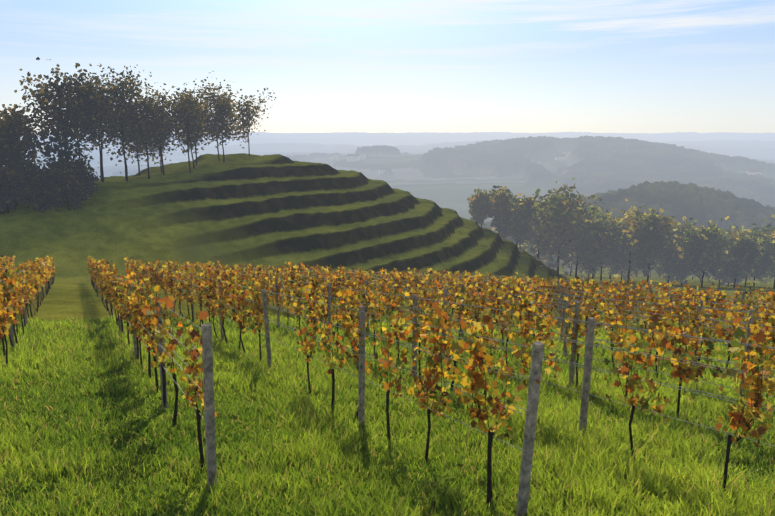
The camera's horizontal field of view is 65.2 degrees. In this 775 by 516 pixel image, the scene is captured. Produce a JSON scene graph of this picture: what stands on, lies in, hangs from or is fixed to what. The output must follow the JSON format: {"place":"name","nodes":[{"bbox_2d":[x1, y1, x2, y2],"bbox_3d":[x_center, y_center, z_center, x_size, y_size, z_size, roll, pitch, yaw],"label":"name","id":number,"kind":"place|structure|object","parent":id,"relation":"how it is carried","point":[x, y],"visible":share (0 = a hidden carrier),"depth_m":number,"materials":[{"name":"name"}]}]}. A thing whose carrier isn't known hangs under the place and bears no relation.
{"place":"outdoors","nodes":[
{"label":"outdoors","id":0,"kind":"place"},
{"bbox_2d":[0,132,774,515],"bbox_3d":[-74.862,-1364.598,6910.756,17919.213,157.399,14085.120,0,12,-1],"label":"ground","id":1,"kind":"structure","parent":0,"point":[264,198],"depth_m":90.44,"materials":[{"name":"green plant"}]},
{"bbox_2d":[4,257,755,515],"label":"vineyard posts","id":2,"kind":"object","parent":1,"relation":"on","point":[530,421],"visible":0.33,"depth_m":8.71,"materials":[{"name":"grey wood"}]},
{"bbox_2d":[0,265,774,449],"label":"trellis wires","id":3,"kind":"object","parent":2,"relation":"attached to","point":[684,335],"visible":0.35,"depth_m":12.75,"materials":[{"name":"grey metal"}]},
{"bbox_2d":[0,310,774,515],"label":"grass","id":4,"kind":"structure","parent":1,"relation":"on","point":[602,451],"depth_m":8.53,"materials":[{"name":"green plant"}]},
{"bbox_2d":[0,255,774,506],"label":"vine","id":5,"kind":"object","parent":1,"relation":"on","point":[36,277],"depth_m":12.47,"materials":[{"name":"plant"}]},
{"bbox_2d":[4,82,774,288],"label":"tree trunks","id":6,"kind":"object","parent":1,"relation":"on","point":[162,169],"visible":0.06,"depth_m":89.44,"materials":[{"name":"brown plant"}]},
{"bbox_2d":[0,57,275,213],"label":"tree leaves","id":7,"kind":"object","parent":6,"relation":"attached to","point":[19,178],"visible":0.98,"depth_m":74.78,"materials":[{"name":"green plant"}]},
{"bbox_2d":[467,178,774,285],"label":"trees","id":8,"kind":"object","parent":6,"relation":"attached to","point":[685,250],"visible":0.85,"depth_m":99.33,"materials":[{"name":"green plant"}]},
{"bbox_2d":[331,142,760,183],"bbox_3d":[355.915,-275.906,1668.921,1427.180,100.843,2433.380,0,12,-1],"label":"village walls","id":9,"kind":"structure","parent":1,"relation":"on","point":[362,156],"depth_m":1335.73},
{"bbox_2d":[283,142,763,181],"bbox_3d":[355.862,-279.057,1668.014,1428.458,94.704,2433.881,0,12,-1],"label":"village roofs","id":10,"kind":"structure","parent":9,"relation":"on","point":[557,155],"depth_m":1218.97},
{"bbox_2d":[0,0,774,132],"label":"sky","id":11,"kind":"structure","parent":0,"point":[369,66],"materials":[{"name":"blue"}]}
]}

